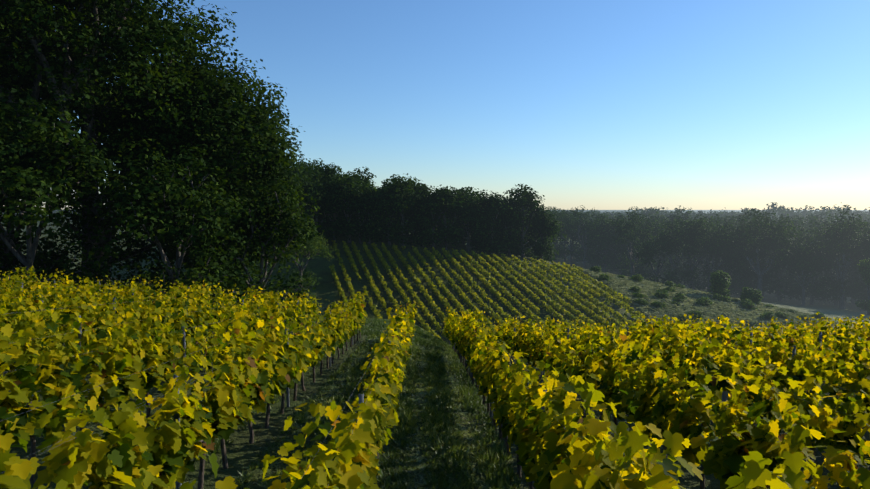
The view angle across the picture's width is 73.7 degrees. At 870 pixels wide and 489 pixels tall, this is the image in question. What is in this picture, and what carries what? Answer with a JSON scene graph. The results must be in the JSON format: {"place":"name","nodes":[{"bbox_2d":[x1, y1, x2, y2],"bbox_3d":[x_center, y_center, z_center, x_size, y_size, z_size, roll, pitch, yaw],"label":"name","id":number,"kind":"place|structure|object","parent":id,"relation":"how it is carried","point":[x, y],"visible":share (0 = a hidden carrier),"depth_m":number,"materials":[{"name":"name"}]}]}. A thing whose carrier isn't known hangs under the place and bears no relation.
{"place":"outdoors","nodes":[
{"label":"outdoors","id":0,"kind":"place"},
{"bbox_2d":[0,0,323,312],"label":"trees","id":1,"kind":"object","parent":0,"point":[187,86],"depth_m":41.15,"materials":[{"name":"green plant"}]},
{"bbox_2d":[0,210,869,488],"bbox_3d":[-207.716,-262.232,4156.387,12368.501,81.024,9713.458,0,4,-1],"label":"ground","id":2,"kind":"structure","parent":0,"point":[242,452],"depth_m":109.77,"materials":[{"name":"green plant"}]},
{"bbox_2d":[272,222,333,289],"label":"light tree","id":3,"kind":"object","parent":2,"relation":"on","point":[315,247],"depth_m":134.01,"materials":[{"name":"green plant"}]},
{"bbox_2d":[157,311,617,488],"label":"lane grass","id":4,"kind":"structure","parent":2,"relation":"on","point":[424,341],"depth_m":10.74,"materials":[{"name":"green plant"}]},
{"bbox_2d":[8,275,835,488],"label":"vineyard posts","id":5,"kind":"object","parent":2,"relation":"on","point":[361,400],"visible":0.15,"depth_m":11.36,"materials":[{"name":"brown wood"}]},
{"bbox_2d":[0,281,869,488],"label":"trellis wires","id":6,"kind":"object","parent":2,"relation":"on","point":[475,336],"visible":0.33,"depth_m":7.51,"materials":[{"name":"grey metal"}]},
{"bbox_2d":[8,307,869,488],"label":"vine trunks","id":7,"kind":"object","parent":2,"relation":"on","point":[202,461],"visible":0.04,"depth_m":9.77,"materials":[{"name":"brown wood"}]},
{"bbox_2d":[0,266,862,352],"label":"vine leaves","id":8,"kind":"object","parent":7,"relation":"attached to","point":[449,331],"visible":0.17,"depth_m":24.45,"materials":[{"name":"plant"}]},
{"bbox_2d":[0,296,869,488],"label":"vine leaves","id":9,"kind":"object","parent":7,"relation":"attached to","point":[661,410],"visible":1,"depth_m":6.38,"materials":[{"name":"plant"}]},
{"bbox_2d":[0,267,869,408],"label":"vine leaves","id":10,"kind":"object","parent":7,"relation":"attached to","point":[314,346],"visible":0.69,"depth_m":14.53,"materials":[{"name":"plant"}]},
{"bbox_2d":[255,154,663,277],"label":"hill trees","id":11,"kind":"object","parent":2,"relation":"on","point":[326,185],"depth_m":160.17,"materials":[{"name":"green plant"}]},
{"bbox_2d":[329,240,647,344],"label":"vineyard","id":12,"kind":"object","parent":2,"relation":"on","point":[609,294],"visible":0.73,"depth_m":132.37,"materials":[{"name":"green plant"}]},
{"bbox_2d":[545,202,869,308],"bbox_3d":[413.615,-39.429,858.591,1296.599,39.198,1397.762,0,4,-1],"label":"forest","id":13,"kind":"object","parent":2,"relation":"on","point":[811,241],"depth_m":199.79,"materials":[{"name":"green plant"}]},
{"bbox_2d":[590,265,826,324],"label":"scrub bushes","id":14,"kind":"object","parent":2,"relation":"on","point":[661,293],"visible":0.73,"depth_m":133.07,"materials":[{"name":"green plant"}]},
{"bbox_2d":[582,268,836,325],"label":"scrub grass","id":15,"kind":"structure","parent":2,"relation":"on","point":[733,311],"depth_m":131.53,"materials":[{"name":"green plant"}]},
{"bbox_2d":[708,258,869,314],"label":"bushes","id":16,"kind":"object","parent":2,"relation":"on","point":[719,280],"depth_m":143.10,"materials":[{"name":"green plant"}]},
{"bbox_2d":[3,0,869,209],"label":"sky","id":17,"kind":"structure","parent":0,"point":[595,104],"materials":[{"name":"blue"}]}
]}

